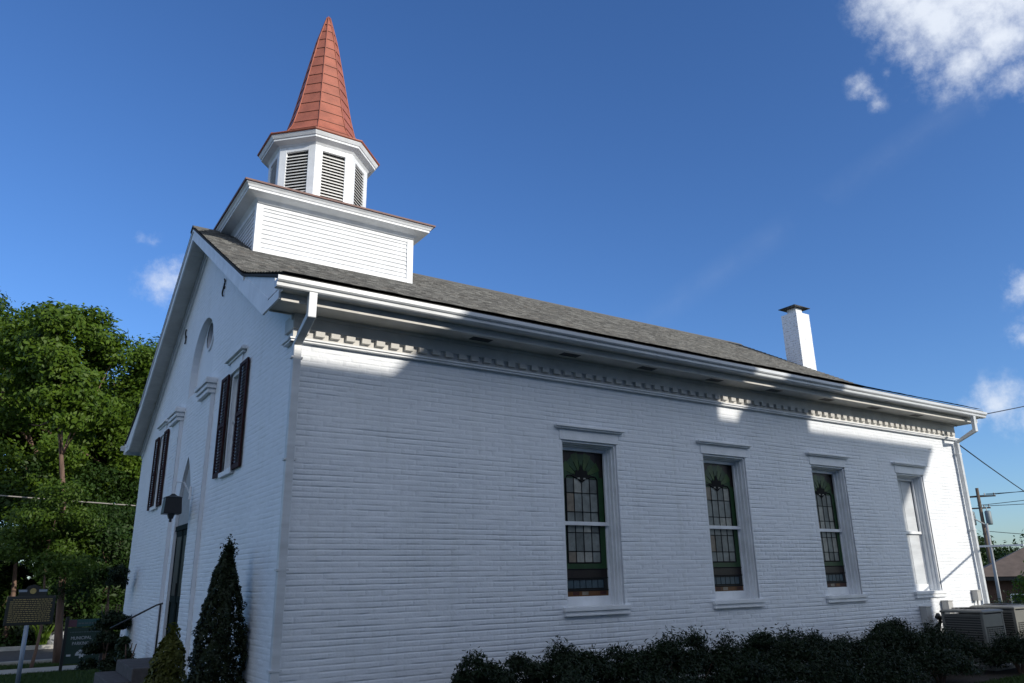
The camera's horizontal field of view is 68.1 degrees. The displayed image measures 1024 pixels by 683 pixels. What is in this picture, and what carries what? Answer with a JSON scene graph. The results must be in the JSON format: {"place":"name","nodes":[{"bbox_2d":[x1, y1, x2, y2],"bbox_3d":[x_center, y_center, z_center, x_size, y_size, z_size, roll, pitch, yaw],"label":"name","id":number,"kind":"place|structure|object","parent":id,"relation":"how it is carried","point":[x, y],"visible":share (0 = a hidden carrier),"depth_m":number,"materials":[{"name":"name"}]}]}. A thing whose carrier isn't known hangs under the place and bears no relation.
{"place":"outdoors","nodes":[
{"label":"outdoors","id":0,"kind":"place"},
{"bbox_2d":[0,649,52,661],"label":"road","id":1,"kind":"structure","parent":0,"point":[5,656],"depth_m":26.88,"materials":[{"name":"grey asphalt"}]},
{"bbox_2d":[0,665,77,674],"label":"pavement","id":2,"kind":"structure","parent":0,"point":[42,669],"depth_m":21.92,"materials":[{"name":"concrete"}]},
{"bbox_2d":[0,660,98,669],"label":"grass","id":3,"kind":"structure","parent":0,"point":[15,666],"depth_m":22.93,"materials":[{"name":"green plant"}]},
{"bbox_2d":[0,668,99,682],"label":"grass","id":4,"kind":"structure","parent":0,"point":[67,676],"depth_m":19.96,"materials":[{"name":"green plant"}]},
{"bbox_2d":[0,495,135,505],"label":"cable","id":5,"kind":"object","parent":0,"point":[73,501],"visible":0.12,"depth_m":26.89,"materials":[{"name":"grey plastic"}]},
{"bbox_2d":[0,0,1023,579],"label":"sky","id":6,"kind":"structure","parent":0,"point":[710,168],"materials":[{"name":"blue"}]},
{"bbox_2d":[2,664,1023,682],"bbox_3d":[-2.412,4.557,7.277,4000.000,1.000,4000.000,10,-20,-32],"label":"ground","id":7,"kind":"structure","parent":0,"point":[93,669],"depth_m":20.35,"materials":[{"name":"green plant"}]},
{"bbox_2d":[0,575,22,633],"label":"shrub","id":8,"kind":"object","parent":7,"relation":"on","point":[4,597],"visible":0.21,"depth_m":31.36,"materials":[{"name":"green plant"}]},
{"bbox_2d":[0,286,23,478],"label":"tree","id":9,"kind":"object","parent":7,"relation":"on","point":[11,431],"visible":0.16,"depth_m":33.84,"materials":[{"name":"green plant"}]},
{"bbox_2d":[0,461,29,522],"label":"tree","id":10,"kind":"object","parent":7,"relation":"on","point":[7,501],"visible":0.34,"depth_m":29.30,"materials":[{"name":"green plant"}]},
{"bbox_2d":[0,560,40,625],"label":"shrub","id":11,"kind":"object","parent":7,"relation":"on","point":[23,574],"visible":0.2,"depth_m":34.52,"materials":[{"name":"green plant"}]},
{"bbox_2d":[0,644,52,665],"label":"kerb","id":12,"kind":"structure","parent":7,"relation":"on","point":[29,647],"depth_m":28.69,"materials":[{"name":"concrete"}]},
{"bbox_2d":[3,585,55,682],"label":"historical marker","id":13,"kind":"object","parent":7,"relation":"on","point":[31,605],"visible":1,"depth_m":19.18,"materials":[{"name":"black metal"}]},
{"bbox_2d":[31,624,54,644],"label":"lily tuft","id":14,"kind":"object","parent":7,"relation":"on","point":[45,635],"visible":0.56,"depth_m":29.72,"materials":[{"name":"green plant"}]},
{"bbox_2d":[0,586,88,645],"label":"shrub","id":15,"kind":"object","parent":7,"relation":"on","point":[17,630],"visible":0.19,"depth_m":30.05,"materials":[{"name":"green plant"}]},
{"bbox_2d":[0,451,107,643],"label":"tree","id":16,"kind":"object","parent":7,"relation":"on","point":[29,469],"visible":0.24,"depth_m":30.61,"materials":[{"name":"green plant"}]},
{"bbox_2d":[0,476,108,667],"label":"tree","id":17,"kind":"object","parent":7,"relation":"on","point":[52,525],"visible":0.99,"depth_m":23.08,"materials":[{"name":"green plant"}]},
{"bbox_2d":[0,337,109,479],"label":"tree","id":18,"kind":"object","parent":7,"relation":"on","point":[24,411],"depth_m":35.18,"materials":[{"name":"green plant"}]},
{"bbox_2d":[46,632,63,644],"bbox_3d":[-18.152,11.955,30.387,1.001,0.740,1.028,10,-20,-32],"label":"boulder","id":19,"kind":"object","parent":7,"relation":"on","point":[50,640],"visible":0.19,"depth_m":29.91,"materials":[{"name":"stone"}]},
{"bbox_2d":[26,566,91,611],"bbox_3d":[-21.743,11.728,36.548,4.989,4.854,3.470,10,-20,-32],"label":"shrub","id":20,"kind":"object","parent":7,"relation":"on","point":[40,578],"visible":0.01,"depth_m":35.53,"materials":[{"name":"green plant"}]},
{"bbox_2d":[0,588,123,646],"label":"ground cover","id":21,"kind":"object","parent":7,"relation":"on","point":[8,643],"visible":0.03,"depth_m":29.61,"materials":[{"name":"green plant"}]},
{"bbox_2d":[0,301,133,527],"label":"tree","id":22,"kind":"object","parent":7,"relation":"on","point":[43,439],"visible":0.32,"depth_m":31.50,"materials":[{"name":"green plant"}]},
{"bbox_2d":[0,297,136,663],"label":"tree","id":23,"kind":"object","parent":7,"relation":"on","point":[39,344],"visible":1,"depth_m":24.69,"materials":[{"name":"green plant"}]},
{"bbox_2d":[4,364,149,604],"bbox_3d":[-20.145,7.528,36.243,7.753,12.863,8.853,-11,-20,30],"label":"tree","id":24,"kind":"object","parent":7,"relation":"on","point":[96,445],"visible":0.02,"depth_m":35.03,"materials":[{"name":"green plant"}]},
{"bbox_2d":[58,617,101,671],"bbox_3d":[-12.300,8.694,21.747,1.076,1.530,0.096,10,-20,-32],"label":"parking sign","id":25,"kind":"object","parent":7,"relation":"on","point":[75,640],"visible":0.8,"depth_m":21.66,"materials":[{"name":"green metal"}]},
{"bbox_2d":[47,586,121,617],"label":"shrub","id":26,"kind":"object","parent":7,"relation":"on","point":[77,609],"visible":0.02,"depth_m":33.05,"materials":[{"name":"green plant"}]},
{"bbox_2d":[46,501,136,630],"bbox_3d":[-12.990,7.864,24.820,3.382,5.173,3.384,-11,-20,29],"label":"tree","id":27,"kind":"object","parent":7,"relation":"on","point":[121,550],"visible":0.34,"depth_m":24.25,"materials":[{"name":"green plant"}]},
{"bbox_2d":[63,587,125,637],"bbox_3d":[-16.986,11.346,31.717,3.422,2.560,2.390,13,-22,-39],"label":"shrub","id":28,"kind":"object","parent":7,"relation":"on","point":[94,612],"visible":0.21,"depth_m":31.45,"materials":[{"name":"green plant"}]},
{"bbox_2d":[66,458,139,602],"bbox_3d":[-17.392,9.288,33.605,6.098,7.823,6.402,10,-20,-32],"label":"tree","id":29,"kind":"object","parent":7,"relation":"on","point":[104,471],"visible":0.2,"depth_m":32.78,"materials":[{"name":"green plant"}]},
{"bbox_2d":[75,563,131,671],"bbox_3d":[-8.140,5.808,15.327,1.037,2.594,1.124,10,-20,-32],"label":"dark yew","id":30,"kind":"object","parent":7,"relation":"on","point":[105,642],"visible":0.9,"depth_m":15.13,"materials":[{"name":"green plant"}]},
{"bbox_2d":[99,585,125,605],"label":"shrub","id":31,"kind":"object","parent":7,"relation":"on","point":[119,594],"depth_m":34.06,"materials":[{"name":"green plant"}]},
{"bbox_2d":[77,333,160,632],"bbox_3d":[-17.525,6.620,35.854,6.100,14.263,6.494,10,-20,-32],"label":"tree","id":32,"kind":"object","parent":7,"relation":"on","point":[143,355],"visible":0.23,"depth_m":35.07,"materials":[{"name":"green plant"}]},
{"bbox_2d":[103,473,139,556],"bbox_3d":[-15.345,8.894,34.971,6.631,9.312,7.269,10,-20,-32],"label":"tree","id":33,"kind":"object","parent":7,"relation":"on","point":[130,488],"visible":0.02,"depth_m":33.61,"materials":[{"name":"green plant"}]},
{"bbox_2d":[113,635,136,660],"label":"round shrub","id":34,"kind":"object","parent":7,"relation":"on","point":[122,646],"visible":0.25,"depth_m":13.23,"materials":[{"name":"green plant"}]},
{"bbox_2d":[143,622,186,682],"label":"golden shrub","id":35,"kind":"object","parent":7,"relation":"on","point":[168,665],"visible":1,"depth_m":9.77,"materials":[{"name":"green plant"}]},
{"bbox_2d":[183,534,250,682],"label":"arborvitae","id":36,"kind":"object","parent":7,"relation":"on","point":[218,605],"visible":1,"depth_m":8.34,"materials":[{"name":"green plant"}]},
{"bbox_2d":[93,16,989,682],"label":"church","id":37,"kind":"structure","parent":7,"relation":"on","point":[369,446],"depth_m":10.95,"materials":[{"name":"white paint"}]},
{"bbox_2d":[147,418,169,510],"bbox_3d":[-7.143,2.526,15.419,0.205,1.775,1.480,10,-20,-32],"label":"gable window","id":38,"kind":"structure","parent":37,"relation":"in","point":[162,427],"depth_m":15.48,"materials":[{"name":"white paint"}]},
{"bbox_2d":[161,481,191,521],"bbox_3d":[-5.225,2.494,11.813,0.386,0.628,0.260,10,-20,-32],"label":"entrance lantern","id":39,"kind":"object","parent":37,"relation":"attached to","point":[171,506],"visible":1,"depth_m":11.68,"materials":[{"name":"black metal"}]},
{"bbox_2d":[165,528,187,635],"bbox_3d":[-5.461,4.068,12.384,0.082,2.070,1.140,10,-20,-32],"label":"double door","id":40,"kind":"structure","parent":37,"relation":"in","point":[175,591],"depth_m":12.54,"materials":[{"name":"black paint"}]},
{"bbox_2d":[212,344,249,478],"bbox_3d":[-3.932,1.011,10.731,0.205,1.775,1.480,10,-20,-32],"label":"gable window","id":41,"kind":"structure","parent":37,"relation":"in","point":[236,360],"depth_m":10.82,"materials":[{"name":"white paint"}]},
{"bbox_2d":[554,423,631,616],"bbox_3d":[1.061,2.441,10.443,1.220,2.500,0.315,10,-20,-32],"label":"window","id":42,"kind":"structure","parent":37,"relation":"in","point":[593,549],"depth_m":10.56,"materials":[{"name":"white paint"}]},
{"bbox_2d":[696,439,765,608],"bbox_3d":[3.364,2.849,11.889,1.220,2.500,0.315,10,-20,-32],"label":"window","id":43,"kind":"structure","parent":37,"relation":"in","point":[732,551],"depth_m":12.03,"materials":[{"name":"white paint"}]},
{"bbox_2d":[805,452,867,602],"bbox_3d":[5.617,3.247,13.304,1.200,2.500,0.315,10,-20,-32],"label":"window","id":44,"kind":"structure","parent":37,"relation":"in","point":[841,566],"depth_m":13.46,"materials":[{"name":"white paint"}]},
{"bbox_2d":[891,462,947,597],"bbox_3d":[7.795,3.633,14.671,1.160,2.500,0.315,10,-20,-32],"label":"window","id":45,"kind":"structure","parent":37,"relation":"in","point":[926,574],"depth_m":14.84,"materials":[{"name":"white paint"}]},
{"bbox_2d":[919,606,932,625],"bbox_3d":[7.612,5.349,13.795,0.176,1.008,0.137,10,-20,-32],"label":"electrical box","id":46,"kind":"object","parent":37,"relation":"attached to","point":[926,612],"visible":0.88,"depth_m":13.86,"materials":[{"name":"grey metal"}]},
{"bbox_2d":[935,613,941,631],"bbox_3d":[7.918,5.438,13.893,0.468,0.890,0.281,6,-19,-21],"label":"hooked pipe","id":47,"kind":"object","parent":37,"relation":"attached to","point":[938,616],"visible":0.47,"depth_m":13.92,"materials":[{"name":"black metal"}]},
{"bbox_2d":[941,600,952,613],"bbox_3d":[8.250,5.423,14.202,0.176,1.088,0.147,10,-20,-32],"label":"electrical box","id":48,"kind":"object","parent":37,"relation":"attached to","point":[947,604],"visible":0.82,"depth_m":14.29,"materials":[{"name":"grey metal"}]},
{"bbox_2d":[971,590,981,604],"bbox_3d":[9.207,5.519,14.839,0.156,1.248,0.127,10,-20,-32],"label":"electrical box","id":49,"kind":"object","parent":37,"relation":"attached to","point":[976,596],"visible":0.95,"depth_m":14.95,"materials":[{"name":"grey metal"}]},
{"bbox_2d":[954,441,1023,490],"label":"service drop","id":50,"kind":"object","parent":37,"relation":"attached to","point":[989,467],"visible":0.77,"depth_m":19.56,"materials":[{"name":"black metal"}]},
{"bbox_2d":[987,406,1023,413],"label":"service drop","id":51,"kind":"object","parent":37,"relation":"attached to","point":[1005,410],"visible":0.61,"depth_m":17.57,"materials":[{"name":"black metal"}]},
{"bbox_2d":[804,668,1023,682],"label":"planting bed","id":52,"kind":"object","parent":7,"relation":"on","point":[959,678],"visible":0.14,"depth_m":12.04,"materials":[{"name":"soil"}]},
{"bbox_2d":[450,645,519,682],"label":"yew bush","id":53,"kind":"object","parent":52,"relation":"on","point":[486,672],"visible":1,"depth_m":7.86,"materials":[{"name":"green plant"}]},
{"bbox_2d":[497,650,555,682],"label":"yew bush","id":54,"kind":"object","parent":52,"relation":"on","point":[530,669],"visible":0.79,"depth_m":8.26,"materials":[{"name":"green plant"}]},
{"bbox_2d":[522,635,601,682],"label":"yew bush","id":55,"kind":"object","parent":52,"relation":"on","point":[561,660],"visible":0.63,"depth_m":8.48,"materials":[{"name":"green plant"}]},
{"bbox_2d":[558,644,629,682],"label":"yew bush","id":56,"kind":"object","parent":52,"relation":"on","point":[606,666],"visible":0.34,"depth_m":8.70,"materials":[{"name":"green plant"}]},
{"bbox_2d":[597,638,671,682],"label":"yew bush","id":57,"kind":"object","parent":52,"relation":"on","point":[635,663],"visible":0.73,"depth_m":8.86,"materials":[{"name":"green plant"}]},
{"bbox_2d":[620,664,709,682],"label":"juniper","id":58,"kind":"object","parent":52,"relation":"on","point":[676,679],"visible":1,"depth_m":8.39,"materials":[{"name":"green plant"}]},
{"bbox_2d":[632,621,711,682],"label":"yew bush","id":59,"kind":"object","parent":52,"relation":"on","point":[671,650],"visible":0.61,"depth_m":9.19,"materials":[{"name":"green plant"}]},
{"bbox_2d":[665,625,724,682],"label":"yew bush","id":60,"kind":"object","parent":52,"relation":"on","point":[698,645],"visible":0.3,"depth_m":9.62,"materials":[{"name":"green plant"}]},
{"bbox_2d":[694,628,770,682],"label":"yew bush","id":61,"kind":"object","parent":52,"relation":"on","point":[726,651],"visible":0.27,"depth_m":9.82,"materials":[{"name":"green plant"}]},
{"bbox_2d":[735,625,804,676],"bbox_3d":[3.312,4.337,10.127,1.193,1.031,1.164,10,-20,-32],"label":"yew bush","id":62,"kind":"object","parent":52,"relation":"on","point":[761,642],"visible":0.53,"depth_m":10.07,"materials":[{"name":"green plant"}]},
{"bbox_2d":[766,623,831,682],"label":"yew bush","id":63,"kind":"object","parent":52,"relation":"on","point":[795,644],"visible":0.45,"depth_m":10.38,"materials":[{"name":"green plant"}]},
{"bbox_2d":[796,626,864,674],"bbox_3d":[4.535,4.602,10.909,1.332,0.946,1.121,10,-20,-32],"label":"yew bush","id":64,"kind":"object","parent":52,"relation":"on","point":[826,649],"visible":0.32,"depth_m":10.88,"materials":[{"name":"green plant"}]},
{"bbox_2d":[819,627,880,677],"bbox_3d":[4.987,4.750,11.321,1.279,0.893,1.135,10,-20,-32],"label":"yew bush","id":65,"kind":"object","parent":52,"relation":"on","point":[855,646],"visible":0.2,"depth_m":11.25,"materials":[{"name":"green plant"}]},
{"bbox_2d":[854,624,919,676],"bbox_3d":[5.694,4.845,11.713,1.011,0.919,1.141,10,-20,-32],"label":"yew bush","id":66,"kind":"object","parent":52,"relation":"on","point":[877,637],"visible":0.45,"depth_m":11.65,"materials":[{"name":"green plant"}]},
{"bbox_2d":[861,613,931,678],"bbox_3d":[6.192,4.894,12.127,1.181,1.054,1.021,-6,-18,16],"label":"yew bush","id":67,"kind":"object","parent":52,"relation":"on","point":[911,635],"visible":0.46,"depth_m":12.06,"materials":[{"name":"green plant"}]},
{"bbox_2d":[902,619,977,674],"bbox_3d":[6.834,4.998,12.350,1.076,0.965,1.133,10,-20,-32],"label":"yew bush","id":68,"kind":"object","parent":52,"relation":"on","point":[934,633],"visible":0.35,"depth_m":12.22,"materials":[{"name":"green plant"}]},
{"bbox_2d":[940,627,1005,672],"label":"yew bush","id":69,"kind":"object","parent":52,"relation":"on","point":[979,652],"visible":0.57,"depth_m":12.38,"materials":[{"name":"green plant"}]},
{"bbox_2d":[939,607,1020,670],"bbox_3d":[8.202,5.244,13.397,0.900,1.013,0.920,10,-20,-32],"label":"air conditioner","id":70,"kind":"object","parent":52,"relation":"on","point":[980,621],"visible":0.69,"depth_m":13.21,"materials":[{"name":"grey metal"}]},
{"bbox_2d":[970,603,1023,638],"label":"air conditioner","id":71,"kind":"object","parent":52,"relation":"on","point":[1013,615],"visible":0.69,"depth_m":13.70,"materials":[{"name":"grey metal"}]},
{"bbox_2d":[980,627,1023,673],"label":"yew bush","id":72,"kind":"object","parent":52,"relation":"on","point":[1010,648],"visible":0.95,"depth_m":12.33,"materials":[{"name":"green plant"}]},
{"bbox_2d":[970,488,995,563],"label":"utility pole","id":73,"kind":"object","parent":7,"relation":"on","point":[988,517],"visible":0.6,"depth_m":66.53,"materials":[{"name":"brown wood"}]},
{"bbox_2d":[990,548,1001,601],"bbox_3d":[25.462,13.004,39.620,0.137,4.301,0.111,-12,-21,32],"label":"sign post","id":74,"kind":"object","parent":7,"relation":"on","point":[997,581],"visible":0.65,"depth_m":39.82,"materials":[{"name":"grey metal"}]},
{"bbox_2d":[977,530,1016,565],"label":"tree","id":75,"kind":"object","parent":7,"relation":"on","point":[1000,552],"visible":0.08,"depth_m":82.73,"materials":[{"name":"green plant"}]},
{"bbox_2d":[974,518,1023,601],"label":"light post","id":76,"kind":"object","parent":7,"relation":"on","point":[990,545],"visible":0.46,"depth_m":41.03,"materials":[{"name":"grey"}]},
{"bbox_2d":[983,547,1023,603],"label":"brown house","id":77,"kind":"structure","parent":7,"relation":"on","point":[1010,566],"depth_m":48.50,"materials":[{"name":"brick"}]},
{"bbox_2d":[994,590,1023,604],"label":"shrub","id":78,"kind":"object","parent":7,"relation":"on","point":[1012,601],"visible":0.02,"depth_m":34.32,"materials":[{"name":"green plant"}]},
{"bbox_2d":[998,530,1023,558],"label":"tree","id":79,"kind":"object","parent":7,"relation":"on","point":[1017,543],"visible":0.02,"depth_m":80.98,"materials":[{"name":"green plant"}]},
{"bbox_2d":[1005,560,1023,603],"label":"tree","id":80,"kind":"object","parent":7,"relation":"on","point":[1021,581],"visible":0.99,"depth_m":31.74,"materials":[{"name":"green plant"}]},
{"bbox_2d":[963,673,1023,682],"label":"grass","id":81,"kind":"structure","parent":0,"point":[1017,679],"depth_m":11.45,"materials":[{"name":"green plant"}]}
]}

